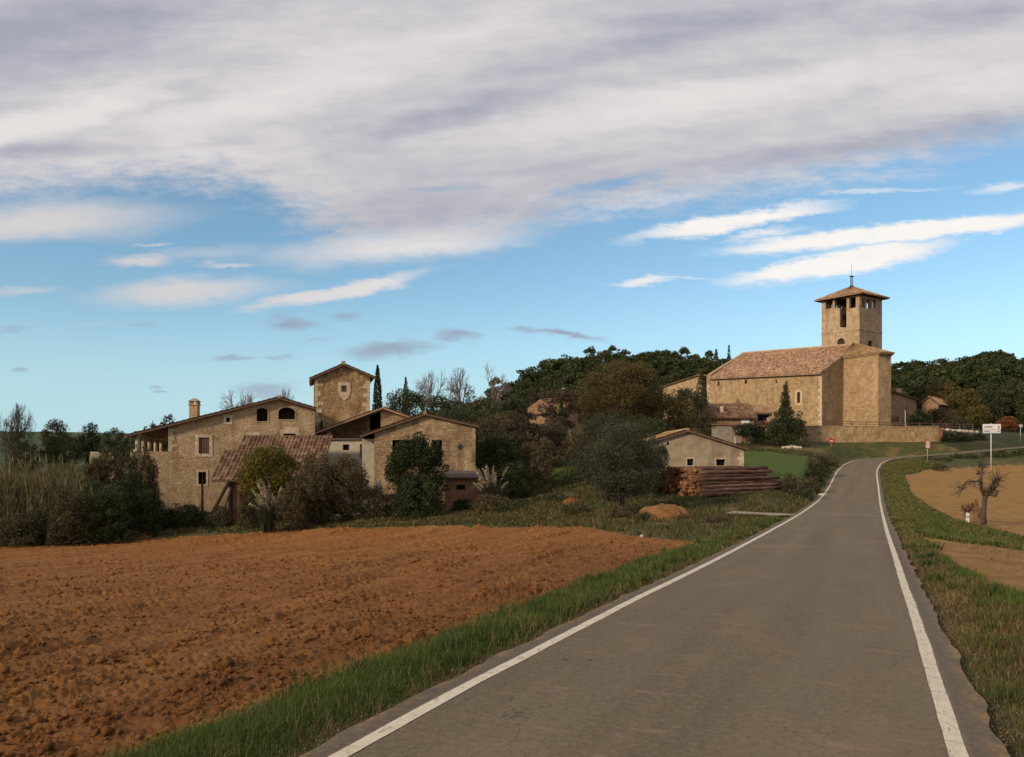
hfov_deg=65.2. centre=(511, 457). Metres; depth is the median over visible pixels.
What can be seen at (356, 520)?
margin grass
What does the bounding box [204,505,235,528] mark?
bramble
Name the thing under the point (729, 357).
cypress tree
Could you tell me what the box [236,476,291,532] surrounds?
pampas grass
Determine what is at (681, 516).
roadside scrub
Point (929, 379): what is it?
pine tree
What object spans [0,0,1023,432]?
sky
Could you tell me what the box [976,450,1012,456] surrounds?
embankment scrub
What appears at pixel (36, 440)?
green hill
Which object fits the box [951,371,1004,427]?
pine tree
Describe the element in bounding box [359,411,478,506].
stone barn
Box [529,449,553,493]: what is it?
tree
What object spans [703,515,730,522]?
roadside scrub
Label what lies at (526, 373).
pine tree
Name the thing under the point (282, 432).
window
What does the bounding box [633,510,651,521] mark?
roadside scrub
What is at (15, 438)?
bare tree
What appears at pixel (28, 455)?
oak tree
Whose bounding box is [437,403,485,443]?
oak tree
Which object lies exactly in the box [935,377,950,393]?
pine tree
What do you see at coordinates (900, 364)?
pine tree
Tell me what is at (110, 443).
oak tree
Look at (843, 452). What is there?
ground
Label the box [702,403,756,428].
village house
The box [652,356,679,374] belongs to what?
pine tree
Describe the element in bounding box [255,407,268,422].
attic window
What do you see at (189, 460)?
farmhouse
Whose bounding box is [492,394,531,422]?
oak tree
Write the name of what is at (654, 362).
pine tree
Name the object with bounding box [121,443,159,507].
bush
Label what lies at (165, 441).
oak tree
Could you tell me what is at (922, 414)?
dark bush
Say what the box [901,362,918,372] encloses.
pine tree
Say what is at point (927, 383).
pine tree
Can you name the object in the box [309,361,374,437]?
tower house
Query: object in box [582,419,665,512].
olive tree
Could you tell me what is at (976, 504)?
sapling
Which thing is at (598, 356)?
pine tree
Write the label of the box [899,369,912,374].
pine tree
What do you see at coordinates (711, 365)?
pine tree
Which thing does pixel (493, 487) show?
pampas grass
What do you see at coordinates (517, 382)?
pine tree
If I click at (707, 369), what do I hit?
pine tree
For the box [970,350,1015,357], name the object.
pine tree
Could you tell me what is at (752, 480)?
log
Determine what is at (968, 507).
sapling
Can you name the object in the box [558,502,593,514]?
roadside scrub
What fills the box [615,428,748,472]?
pale barn
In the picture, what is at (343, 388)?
window
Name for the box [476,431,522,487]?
evergreen bush
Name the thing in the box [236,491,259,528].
bramble
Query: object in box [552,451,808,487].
lawn
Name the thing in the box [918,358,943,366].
pine tree
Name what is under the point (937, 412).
roadside tree
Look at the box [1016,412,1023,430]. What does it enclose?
roadside tree
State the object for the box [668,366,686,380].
pine tree
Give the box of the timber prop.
[201,481,231,518]
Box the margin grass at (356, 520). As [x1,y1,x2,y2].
[3,506,627,544]
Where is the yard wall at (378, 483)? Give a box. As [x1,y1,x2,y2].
[368,479,420,509]
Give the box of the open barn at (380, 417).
[315,407,412,452]
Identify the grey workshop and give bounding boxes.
[710,424,766,443]
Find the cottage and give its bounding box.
[919,396,951,425]
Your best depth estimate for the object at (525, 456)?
67.64 m
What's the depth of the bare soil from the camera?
20.45 m
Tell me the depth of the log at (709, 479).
55.84 m
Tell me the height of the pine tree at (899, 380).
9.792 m
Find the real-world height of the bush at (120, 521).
4.005 m
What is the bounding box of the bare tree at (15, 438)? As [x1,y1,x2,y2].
[0,403,37,468]
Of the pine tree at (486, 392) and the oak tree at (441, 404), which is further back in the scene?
the pine tree at (486, 392)
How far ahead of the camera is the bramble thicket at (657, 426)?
77.15 m
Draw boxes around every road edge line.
[328,453,942,756]
[876,452,972,756]
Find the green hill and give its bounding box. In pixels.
[0,402,482,475]
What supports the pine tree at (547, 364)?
on the hillside
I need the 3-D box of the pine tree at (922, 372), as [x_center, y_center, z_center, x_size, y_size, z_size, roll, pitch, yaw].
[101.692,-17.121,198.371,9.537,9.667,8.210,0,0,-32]
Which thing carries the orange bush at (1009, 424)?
on the hillside
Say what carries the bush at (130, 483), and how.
on the ground at (843, 452)
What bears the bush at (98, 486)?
on the ground at (843, 452)
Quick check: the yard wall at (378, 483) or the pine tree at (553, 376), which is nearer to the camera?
the yard wall at (378, 483)
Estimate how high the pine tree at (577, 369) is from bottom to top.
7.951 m
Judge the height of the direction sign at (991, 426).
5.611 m
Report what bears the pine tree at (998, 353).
on the hillside
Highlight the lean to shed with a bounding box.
[211,435,332,520]
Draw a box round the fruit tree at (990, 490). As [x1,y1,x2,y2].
[950,451,1011,525]
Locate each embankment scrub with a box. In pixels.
[920,456,953,460]
[948,452,983,457]
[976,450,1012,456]
[1009,449,1023,455]
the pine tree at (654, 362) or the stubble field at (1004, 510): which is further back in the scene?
the pine tree at (654, 362)
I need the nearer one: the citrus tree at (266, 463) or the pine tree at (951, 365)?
the citrus tree at (266, 463)
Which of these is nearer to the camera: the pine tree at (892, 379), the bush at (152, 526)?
the bush at (152, 526)
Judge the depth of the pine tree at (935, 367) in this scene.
209.76 m
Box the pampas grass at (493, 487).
[452,462,531,503]
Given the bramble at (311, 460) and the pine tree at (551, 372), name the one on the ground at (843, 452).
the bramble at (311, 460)
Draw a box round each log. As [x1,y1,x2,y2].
[674,477,682,481]
[680,467,691,471]
[681,473,754,477]
[688,471,749,474]
[692,466,767,469]
[693,467,762,471]
[693,476,779,481]
[695,473,766,477]
[696,481,781,484]
[696,485,782,492]
[697,470,771,473]
[699,490,781,496]
[700,482,780,488]
[714,480,779,481]
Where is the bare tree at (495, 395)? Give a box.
[483,364,512,414]
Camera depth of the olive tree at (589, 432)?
55.56 m
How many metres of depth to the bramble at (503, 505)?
53.61 m
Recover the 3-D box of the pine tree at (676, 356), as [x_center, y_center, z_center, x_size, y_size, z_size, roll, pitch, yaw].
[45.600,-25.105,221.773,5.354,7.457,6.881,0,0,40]
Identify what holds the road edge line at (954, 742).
on the road
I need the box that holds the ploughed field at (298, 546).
[0,524,696,756]
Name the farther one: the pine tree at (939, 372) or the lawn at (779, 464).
the pine tree at (939, 372)
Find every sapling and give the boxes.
[960,502,972,517]
[970,498,980,522]
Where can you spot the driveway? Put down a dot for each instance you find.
(760, 513)
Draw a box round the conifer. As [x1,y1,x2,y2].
[776,381,791,441]
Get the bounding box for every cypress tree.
[372,365,382,409]
[403,377,410,409]
[712,349,719,370]
[726,345,731,362]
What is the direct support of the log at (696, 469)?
on the log at (728, 471)
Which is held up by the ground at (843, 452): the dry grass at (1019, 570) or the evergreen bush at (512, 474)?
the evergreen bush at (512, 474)
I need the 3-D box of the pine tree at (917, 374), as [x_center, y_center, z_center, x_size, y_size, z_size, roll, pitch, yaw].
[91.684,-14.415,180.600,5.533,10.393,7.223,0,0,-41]
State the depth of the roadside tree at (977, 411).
133.35 m
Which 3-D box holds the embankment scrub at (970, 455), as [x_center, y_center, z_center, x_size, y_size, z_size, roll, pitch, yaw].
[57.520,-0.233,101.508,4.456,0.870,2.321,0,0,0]
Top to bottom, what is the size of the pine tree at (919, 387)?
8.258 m
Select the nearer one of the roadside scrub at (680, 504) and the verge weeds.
the verge weeds
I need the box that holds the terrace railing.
[825,421,972,432]
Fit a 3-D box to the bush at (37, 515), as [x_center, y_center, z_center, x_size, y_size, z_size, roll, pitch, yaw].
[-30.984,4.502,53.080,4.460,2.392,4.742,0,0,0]
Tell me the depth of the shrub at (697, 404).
114.59 m
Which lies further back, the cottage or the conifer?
the cottage
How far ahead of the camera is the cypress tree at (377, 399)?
81.82 m
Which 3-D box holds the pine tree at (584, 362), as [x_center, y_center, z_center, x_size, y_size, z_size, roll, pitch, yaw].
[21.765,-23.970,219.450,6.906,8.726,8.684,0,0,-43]
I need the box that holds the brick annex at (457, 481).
[443,471,479,506]
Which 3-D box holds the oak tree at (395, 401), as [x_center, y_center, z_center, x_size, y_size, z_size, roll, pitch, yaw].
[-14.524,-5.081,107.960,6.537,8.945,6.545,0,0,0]
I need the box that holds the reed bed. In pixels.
[0,448,115,542]
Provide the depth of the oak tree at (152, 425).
121.51 m
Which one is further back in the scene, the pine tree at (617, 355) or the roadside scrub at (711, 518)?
the pine tree at (617, 355)
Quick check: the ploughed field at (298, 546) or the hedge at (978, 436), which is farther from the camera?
the hedge at (978, 436)
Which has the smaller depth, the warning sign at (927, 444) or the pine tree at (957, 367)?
the warning sign at (927, 444)
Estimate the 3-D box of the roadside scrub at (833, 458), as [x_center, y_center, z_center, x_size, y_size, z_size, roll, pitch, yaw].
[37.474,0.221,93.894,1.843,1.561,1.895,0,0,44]
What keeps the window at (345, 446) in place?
in the white annex at (345, 446)
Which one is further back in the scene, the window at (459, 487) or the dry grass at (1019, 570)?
the window at (459, 487)
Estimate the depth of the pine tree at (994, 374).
157.12 m
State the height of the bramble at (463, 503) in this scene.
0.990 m
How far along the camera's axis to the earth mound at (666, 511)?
41.49 m
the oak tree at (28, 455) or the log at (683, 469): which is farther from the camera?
the oak tree at (28, 455)
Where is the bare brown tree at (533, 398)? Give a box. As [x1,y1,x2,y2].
[523,388,553,406]
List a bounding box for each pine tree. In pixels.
[484,387,503,406]
[485,378,509,401]
[503,385,519,399]
[505,379,518,393]
[511,383,528,398]
[514,379,530,389]
[516,366,539,382]
[517,380,531,388]
[528,360,544,378]
[529,368,545,387]
[539,358,561,372]
[540,371,569,385]
[541,382,585,393]
[545,369,568,385]
[553,358,566,371]
[553,372,582,387]
[555,367,575,383]
[556,354,575,365]
[562,357,599,372]
[567,373,587,387]
[569,367,583,377]
[579,353,596,367]
[582,345,598,358]
[585,363,611,375]
[589,350,618,363]
[590,362,609,371]
[603,345,624,360]
[604,353,622,359]
[613,357,637,364]
[615,349,631,357]
[616,354,638,362]
[632,351,655,359]
[632,374,668,388]
[637,351,653,365]
[638,357,651,363]
[641,360,673,382]
[644,363,660,382]
[649,351,666,363]
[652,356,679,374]
[652,365,671,382]
[655,349,671,359]
[656,375,672,383]
[667,370,690,382]
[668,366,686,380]
[669,354,684,358]
[677,359,698,378]
[678,346,699,359]
[679,355,699,368]
[682,367,703,377]
[685,358,709,372]
[694,366,711,374]
[699,355,713,366]
[703,350,720,369]
[703,364,713,373]
[710,358,726,367]
[891,361,916,370]
[891,367,901,378]
[891,374,920,391]
[891,375,900,388]
[891,382,927,399]
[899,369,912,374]
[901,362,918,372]
[906,368,931,380]
[906,370,927,409]
[911,365,932,371]
[912,360,933,367]
[912,384,931,408]
[917,376,941,397]
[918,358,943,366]
[920,380,935,400]
[923,364,951,374]
[928,365,964,380]
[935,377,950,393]
[938,365,983,379]
[941,357,961,363]
[941,361,954,369]
[942,377,994,407]
[943,371,1005,411]
[947,360,963,372]
[948,359,974,369]
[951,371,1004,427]
[956,358,1018,381]
[960,356,969,362]
[960,358,993,370]
[967,352,991,360]
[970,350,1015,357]
[970,368,1020,423]
[982,356,1014,369]
[986,349,1011,363]
[990,356,1015,367]
[991,375,1022,431]
[995,360,1023,423]
[1004,369,1023,418]
[1010,358,1020,365]
[1017,365,1023,379]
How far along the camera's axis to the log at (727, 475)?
56.01 m
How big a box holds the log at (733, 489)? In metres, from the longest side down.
8.816 x 0.359 x 0.324 m
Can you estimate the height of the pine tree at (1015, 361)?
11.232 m
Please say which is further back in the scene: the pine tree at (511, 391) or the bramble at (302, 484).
the pine tree at (511, 391)
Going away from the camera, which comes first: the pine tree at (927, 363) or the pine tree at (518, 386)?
the pine tree at (518, 386)
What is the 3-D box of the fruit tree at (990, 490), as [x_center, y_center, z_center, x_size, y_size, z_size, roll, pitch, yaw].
[24.519,1.763,42.240,3.291,4.399,1.122,0,0,0]
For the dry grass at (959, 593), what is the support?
on the ground at (843, 452)
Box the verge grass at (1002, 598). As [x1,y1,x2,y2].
[892,510,1023,682]
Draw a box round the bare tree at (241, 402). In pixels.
[217,389,254,409]
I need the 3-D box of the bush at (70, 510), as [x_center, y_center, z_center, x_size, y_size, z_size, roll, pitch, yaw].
[-28.667,3.785,51.953,3.215,3.895,3.315,0,0,0]
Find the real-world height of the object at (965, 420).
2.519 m
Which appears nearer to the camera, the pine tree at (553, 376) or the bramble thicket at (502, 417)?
the bramble thicket at (502, 417)
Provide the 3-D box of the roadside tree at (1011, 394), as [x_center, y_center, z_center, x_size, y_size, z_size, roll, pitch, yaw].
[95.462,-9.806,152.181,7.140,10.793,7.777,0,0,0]
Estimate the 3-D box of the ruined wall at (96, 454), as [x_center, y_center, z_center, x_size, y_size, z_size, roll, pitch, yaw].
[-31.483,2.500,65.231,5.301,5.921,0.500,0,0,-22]
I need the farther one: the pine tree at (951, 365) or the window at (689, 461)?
the pine tree at (951, 365)
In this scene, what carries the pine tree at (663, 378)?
on the hillside
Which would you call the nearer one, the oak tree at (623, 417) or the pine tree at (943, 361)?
the oak tree at (623, 417)
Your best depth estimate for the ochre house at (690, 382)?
142.10 m
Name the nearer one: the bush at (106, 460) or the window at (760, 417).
the bush at (106, 460)
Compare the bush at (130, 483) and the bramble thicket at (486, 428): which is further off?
the bramble thicket at (486, 428)
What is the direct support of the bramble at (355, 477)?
on the ground at (843, 452)
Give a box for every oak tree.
[4,441,43,473]
[37,434,88,472]
[39,418,69,471]
[76,422,102,463]
[96,427,129,461]
[123,438,147,461]
[141,420,159,450]
[158,414,175,451]
[382,386,424,415]
[418,392,463,414]
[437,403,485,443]
[456,394,504,424]
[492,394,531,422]
[571,359,668,423]
[576,409,646,442]
[641,393,699,434]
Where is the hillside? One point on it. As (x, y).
(1004, 438)
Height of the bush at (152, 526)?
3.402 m
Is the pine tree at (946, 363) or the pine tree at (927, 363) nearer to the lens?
the pine tree at (946, 363)
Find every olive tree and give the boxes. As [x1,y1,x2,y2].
[568,413,637,499]
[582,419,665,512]
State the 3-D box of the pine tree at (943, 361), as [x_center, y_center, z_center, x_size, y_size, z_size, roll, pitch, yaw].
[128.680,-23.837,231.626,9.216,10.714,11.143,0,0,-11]
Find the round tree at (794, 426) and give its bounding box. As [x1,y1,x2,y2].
[763,407,811,445]
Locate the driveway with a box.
[727,511,796,515]
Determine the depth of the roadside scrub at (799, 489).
56.75 m
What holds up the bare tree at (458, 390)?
on the ground at (843, 452)
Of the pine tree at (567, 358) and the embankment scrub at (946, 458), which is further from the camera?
the pine tree at (567, 358)
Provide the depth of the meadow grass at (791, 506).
51.11 m
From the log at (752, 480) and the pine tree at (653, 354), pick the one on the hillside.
the pine tree at (653, 354)
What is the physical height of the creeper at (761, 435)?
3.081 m
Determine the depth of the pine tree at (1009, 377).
155.24 m
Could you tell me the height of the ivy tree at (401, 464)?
5.995 m
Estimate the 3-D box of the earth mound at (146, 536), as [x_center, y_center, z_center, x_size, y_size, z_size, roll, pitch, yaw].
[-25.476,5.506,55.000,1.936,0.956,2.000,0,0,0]
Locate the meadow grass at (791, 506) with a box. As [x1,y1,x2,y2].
[404,448,838,540]
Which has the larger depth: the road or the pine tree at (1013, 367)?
the pine tree at (1013, 367)
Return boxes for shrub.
[606,507,632,517]
[635,433,669,497]
[661,386,709,429]
[692,409,718,435]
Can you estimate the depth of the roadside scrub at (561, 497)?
57.84 m
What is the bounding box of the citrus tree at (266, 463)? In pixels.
[234,442,300,519]
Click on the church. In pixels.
(842, 372)
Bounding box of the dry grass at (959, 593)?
[240,509,1023,756]
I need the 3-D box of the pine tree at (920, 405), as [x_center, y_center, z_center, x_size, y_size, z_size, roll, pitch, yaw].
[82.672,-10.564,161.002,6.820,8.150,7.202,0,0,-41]
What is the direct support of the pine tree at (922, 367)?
on the hillside
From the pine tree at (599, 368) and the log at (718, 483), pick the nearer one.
the log at (718, 483)
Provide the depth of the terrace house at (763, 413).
116.65 m
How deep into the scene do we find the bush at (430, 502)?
54.92 m
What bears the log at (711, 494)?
on the ground at (843, 452)
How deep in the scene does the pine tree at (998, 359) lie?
196.60 m
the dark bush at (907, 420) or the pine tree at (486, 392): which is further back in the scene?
the pine tree at (486, 392)
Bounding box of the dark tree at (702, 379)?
[694,371,708,420]
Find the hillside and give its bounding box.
[483,374,1023,450]
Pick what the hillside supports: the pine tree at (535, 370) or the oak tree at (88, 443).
the pine tree at (535, 370)
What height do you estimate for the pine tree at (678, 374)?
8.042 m
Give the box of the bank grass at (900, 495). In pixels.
[882,459,1023,550]
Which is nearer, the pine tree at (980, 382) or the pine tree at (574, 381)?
the pine tree at (980, 382)
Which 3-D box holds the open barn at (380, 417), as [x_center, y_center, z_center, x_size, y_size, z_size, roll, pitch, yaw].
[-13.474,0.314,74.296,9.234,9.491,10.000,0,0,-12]
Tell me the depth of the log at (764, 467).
57.18 m
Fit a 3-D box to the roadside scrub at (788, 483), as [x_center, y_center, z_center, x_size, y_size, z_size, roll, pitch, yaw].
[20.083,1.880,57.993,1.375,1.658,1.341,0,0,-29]
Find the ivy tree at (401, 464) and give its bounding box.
[383,430,449,512]
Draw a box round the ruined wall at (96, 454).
[89,451,127,480]
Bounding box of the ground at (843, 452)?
[1,432,1023,756]
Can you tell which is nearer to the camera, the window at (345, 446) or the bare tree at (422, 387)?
the window at (345, 446)
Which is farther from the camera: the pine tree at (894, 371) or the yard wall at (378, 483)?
the pine tree at (894, 371)
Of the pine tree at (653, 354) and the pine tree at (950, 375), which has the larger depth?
the pine tree at (653, 354)
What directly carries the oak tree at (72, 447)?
on the ground at (843, 452)
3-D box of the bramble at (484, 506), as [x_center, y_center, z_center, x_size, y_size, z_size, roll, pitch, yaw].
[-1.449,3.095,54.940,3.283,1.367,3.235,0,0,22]
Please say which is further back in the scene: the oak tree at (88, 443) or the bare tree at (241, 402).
the oak tree at (88, 443)
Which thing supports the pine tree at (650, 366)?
on the hillside
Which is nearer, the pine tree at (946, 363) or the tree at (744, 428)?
the tree at (744, 428)
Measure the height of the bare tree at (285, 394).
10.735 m
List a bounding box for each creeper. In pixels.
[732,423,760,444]
[752,425,766,444]
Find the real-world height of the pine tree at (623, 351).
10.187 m
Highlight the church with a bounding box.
[707,270,894,425]
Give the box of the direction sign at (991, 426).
[983,424,1000,432]
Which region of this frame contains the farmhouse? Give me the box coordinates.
[126,395,316,511]
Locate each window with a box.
[195,434,212,456]
[196,470,207,485]
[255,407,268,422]
[277,406,295,420]
[280,430,298,435]
[341,386,346,391]
[343,444,348,449]
[457,485,464,489]
[686,458,694,465]
[715,458,725,465]
[758,415,768,420]
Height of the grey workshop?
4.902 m
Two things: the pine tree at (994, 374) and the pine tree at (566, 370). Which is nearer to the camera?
the pine tree at (994, 374)
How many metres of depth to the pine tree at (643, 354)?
217.68 m
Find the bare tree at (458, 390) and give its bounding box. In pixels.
[446,367,475,406]
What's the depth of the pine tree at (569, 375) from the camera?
188.54 m
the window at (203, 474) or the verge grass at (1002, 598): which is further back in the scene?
the window at (203, 474)
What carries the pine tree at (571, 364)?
on the hillside
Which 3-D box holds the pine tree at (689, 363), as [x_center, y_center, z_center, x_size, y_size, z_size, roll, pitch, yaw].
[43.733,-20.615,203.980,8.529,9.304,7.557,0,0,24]
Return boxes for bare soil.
[923,537,1023,592]
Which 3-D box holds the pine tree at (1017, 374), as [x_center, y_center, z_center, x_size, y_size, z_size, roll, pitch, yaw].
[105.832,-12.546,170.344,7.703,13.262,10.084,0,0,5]
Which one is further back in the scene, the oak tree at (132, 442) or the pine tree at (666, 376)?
the pine tree at (666, 376)
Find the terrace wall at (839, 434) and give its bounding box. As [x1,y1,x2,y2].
[800,426,942,442]
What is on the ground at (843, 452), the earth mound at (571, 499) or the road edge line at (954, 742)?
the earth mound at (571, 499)
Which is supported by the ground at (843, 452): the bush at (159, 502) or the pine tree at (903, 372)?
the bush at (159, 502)
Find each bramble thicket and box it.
[469,416,505,473]
[479,411,530,457]
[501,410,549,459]
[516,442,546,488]
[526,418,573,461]
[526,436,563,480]
[561,428,591,461]
[631,417,674,438]
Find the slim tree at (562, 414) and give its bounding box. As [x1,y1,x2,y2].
[556,401,566,438]
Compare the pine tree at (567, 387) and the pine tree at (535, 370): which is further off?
the pine tree at (535, 370)
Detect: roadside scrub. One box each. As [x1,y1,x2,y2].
[540,492,568,501]
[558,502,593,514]
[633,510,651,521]
[667,501,693,506]
[676,513,696,519]
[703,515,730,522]
[779,472,798,493]
[792,481,814,499]
[803,465,825,482]
[808,455,833,475]
[808,476,823,493]
[824,453,839,464]
[931,463,948,470]
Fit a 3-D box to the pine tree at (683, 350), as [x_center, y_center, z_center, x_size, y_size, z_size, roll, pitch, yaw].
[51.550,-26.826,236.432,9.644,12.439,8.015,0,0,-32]
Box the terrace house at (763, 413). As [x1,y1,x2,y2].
[745,404,774,436]
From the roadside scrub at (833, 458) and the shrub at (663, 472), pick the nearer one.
the shrub at (663, 472)
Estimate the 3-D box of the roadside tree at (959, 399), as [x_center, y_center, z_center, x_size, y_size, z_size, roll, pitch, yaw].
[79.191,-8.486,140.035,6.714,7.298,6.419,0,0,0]
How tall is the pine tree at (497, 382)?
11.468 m
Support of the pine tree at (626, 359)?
on the hillside
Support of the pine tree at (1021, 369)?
on the hillside
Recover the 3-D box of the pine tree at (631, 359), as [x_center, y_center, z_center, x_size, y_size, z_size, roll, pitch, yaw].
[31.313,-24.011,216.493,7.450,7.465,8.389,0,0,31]
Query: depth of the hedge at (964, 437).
113.69 m
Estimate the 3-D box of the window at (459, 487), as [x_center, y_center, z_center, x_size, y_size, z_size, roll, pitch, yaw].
[-3.840,2.256,60.225,0.672,0.384,0.050,0,0,0]
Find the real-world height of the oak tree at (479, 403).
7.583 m
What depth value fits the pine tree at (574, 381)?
188.26 m
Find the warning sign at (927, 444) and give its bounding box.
[925,439,930,461]
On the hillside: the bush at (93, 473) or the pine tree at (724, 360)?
the pine tree at (724, 360)
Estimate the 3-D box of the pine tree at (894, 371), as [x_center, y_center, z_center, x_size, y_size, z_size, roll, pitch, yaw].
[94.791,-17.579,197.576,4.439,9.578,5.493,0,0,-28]
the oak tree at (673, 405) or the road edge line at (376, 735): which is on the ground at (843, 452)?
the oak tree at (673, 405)
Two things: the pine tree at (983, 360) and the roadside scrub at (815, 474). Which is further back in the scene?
the pine tree at (983, 360)
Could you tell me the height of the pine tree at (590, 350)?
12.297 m
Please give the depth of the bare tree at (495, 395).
117.16 m
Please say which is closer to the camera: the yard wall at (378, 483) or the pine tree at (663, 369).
the yard wall at (378, 483)
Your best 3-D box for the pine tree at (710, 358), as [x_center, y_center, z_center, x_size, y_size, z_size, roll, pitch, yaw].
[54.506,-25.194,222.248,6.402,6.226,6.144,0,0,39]
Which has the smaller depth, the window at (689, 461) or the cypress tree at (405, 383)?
the window at (689, 461)
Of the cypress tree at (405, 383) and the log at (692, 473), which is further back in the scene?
the cypress tree at (405, 383)
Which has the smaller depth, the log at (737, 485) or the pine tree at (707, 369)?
the log at (737, 485)
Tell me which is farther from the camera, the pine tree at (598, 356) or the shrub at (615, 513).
the pine tree at (598, 356)
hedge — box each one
[940,432,955,441]
[952,431,972,440]
[970,433,987,439]
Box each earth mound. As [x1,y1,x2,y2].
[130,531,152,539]
[563,497,582,503]
[630,503,695,521]
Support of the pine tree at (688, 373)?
on the hillside
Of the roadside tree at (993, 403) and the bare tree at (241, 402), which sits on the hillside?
the roadside tree at (993, 403)
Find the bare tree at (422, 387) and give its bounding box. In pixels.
[414,369,445,408]
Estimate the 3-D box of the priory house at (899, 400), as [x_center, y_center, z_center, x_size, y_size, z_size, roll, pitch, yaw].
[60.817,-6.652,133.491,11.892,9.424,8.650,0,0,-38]
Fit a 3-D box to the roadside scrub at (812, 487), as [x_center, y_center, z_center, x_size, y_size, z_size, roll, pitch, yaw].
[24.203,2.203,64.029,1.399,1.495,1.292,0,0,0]
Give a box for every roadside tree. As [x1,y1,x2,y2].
[923,379,962,412]
[927,406,956,426]
[943,387,987,427]
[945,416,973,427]
[965,404,992,428]
[966,381,1012,429]
[996,378,1023,431]
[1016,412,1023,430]
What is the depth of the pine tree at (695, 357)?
216.78 m
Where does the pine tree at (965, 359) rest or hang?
on the hillside
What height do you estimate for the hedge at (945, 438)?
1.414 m
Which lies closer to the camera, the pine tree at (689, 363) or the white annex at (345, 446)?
the white annex at (345, 446)
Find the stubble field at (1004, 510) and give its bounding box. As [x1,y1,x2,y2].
[905,464,1023,534]
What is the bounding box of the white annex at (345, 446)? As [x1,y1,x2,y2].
[326,438,372,504]
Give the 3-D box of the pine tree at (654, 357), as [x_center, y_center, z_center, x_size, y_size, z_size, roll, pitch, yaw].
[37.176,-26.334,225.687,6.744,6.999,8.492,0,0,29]
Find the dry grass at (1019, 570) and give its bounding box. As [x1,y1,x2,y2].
[954,540,1023,583]
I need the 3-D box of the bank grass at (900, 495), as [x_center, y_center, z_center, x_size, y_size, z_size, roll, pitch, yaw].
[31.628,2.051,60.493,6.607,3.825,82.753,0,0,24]
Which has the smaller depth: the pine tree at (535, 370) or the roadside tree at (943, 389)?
the roadside tree at (943, 389)
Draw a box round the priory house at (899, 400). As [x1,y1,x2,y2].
[891,389,918,424]
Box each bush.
[0,513,46,546]
[6,508,74,544]
[43,486,100,546]
[69,478,119,511]
[71,483,141,544]
[79,459,112,517]
[82,445,131,517]
[106,471,162,528]
[119,489,165,538]
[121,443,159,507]
[141,492,165,525]
[387,472,446,518]
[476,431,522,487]
[498,460,534,498]
[903,405,909,425]
[907,410,933,425]
[996,416,1019,431]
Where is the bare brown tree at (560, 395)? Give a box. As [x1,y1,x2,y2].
[537,377,585,437]
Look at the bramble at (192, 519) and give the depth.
57.82 m
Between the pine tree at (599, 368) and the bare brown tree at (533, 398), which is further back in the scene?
the pine tree at (599, 368)
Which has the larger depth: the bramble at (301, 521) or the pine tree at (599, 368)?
the pine tree at (599, 368)
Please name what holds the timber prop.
on the ground at (843, 452)
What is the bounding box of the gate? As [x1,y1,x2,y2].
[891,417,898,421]
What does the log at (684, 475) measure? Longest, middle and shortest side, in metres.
7.262 x 0.340 x 0.307 m
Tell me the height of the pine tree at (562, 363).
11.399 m
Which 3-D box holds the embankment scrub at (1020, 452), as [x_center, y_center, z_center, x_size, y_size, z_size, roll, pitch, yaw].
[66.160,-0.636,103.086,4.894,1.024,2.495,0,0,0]
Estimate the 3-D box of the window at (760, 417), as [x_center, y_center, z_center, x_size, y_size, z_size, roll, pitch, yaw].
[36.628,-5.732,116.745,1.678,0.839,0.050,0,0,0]
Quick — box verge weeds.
[39,516,1023,756]
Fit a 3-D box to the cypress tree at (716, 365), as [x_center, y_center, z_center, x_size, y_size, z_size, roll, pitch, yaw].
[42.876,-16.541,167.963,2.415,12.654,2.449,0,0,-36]
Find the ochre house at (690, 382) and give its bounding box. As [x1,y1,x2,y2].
[660,374,706,418]
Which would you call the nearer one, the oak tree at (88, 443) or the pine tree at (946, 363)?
the oak tree at (88, 443)
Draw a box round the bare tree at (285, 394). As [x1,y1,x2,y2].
[277,388,293,399]
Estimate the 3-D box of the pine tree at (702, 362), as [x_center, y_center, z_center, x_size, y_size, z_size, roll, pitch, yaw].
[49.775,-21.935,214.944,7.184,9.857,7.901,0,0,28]
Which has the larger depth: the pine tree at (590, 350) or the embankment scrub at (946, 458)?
the pine tree at (590, 350)
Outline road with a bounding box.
[300,446,1023,756]
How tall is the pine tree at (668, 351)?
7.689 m
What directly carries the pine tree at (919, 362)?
on the hillside
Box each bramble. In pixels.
[157,503,208,528]
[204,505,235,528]
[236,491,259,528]
[272,482,310,531]
[291,461,337,523]
[298,451,339,520]
[318,453,371,518]
[361,485,393,518]
[450,498,473,511]
[470,493,512,512]
[493,500,530,511]
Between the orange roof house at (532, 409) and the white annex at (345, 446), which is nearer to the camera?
the white annex at (345, 446)
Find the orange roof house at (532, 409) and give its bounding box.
[526,397,577,438]
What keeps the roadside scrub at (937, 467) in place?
on the stubble field at (1004, 510)

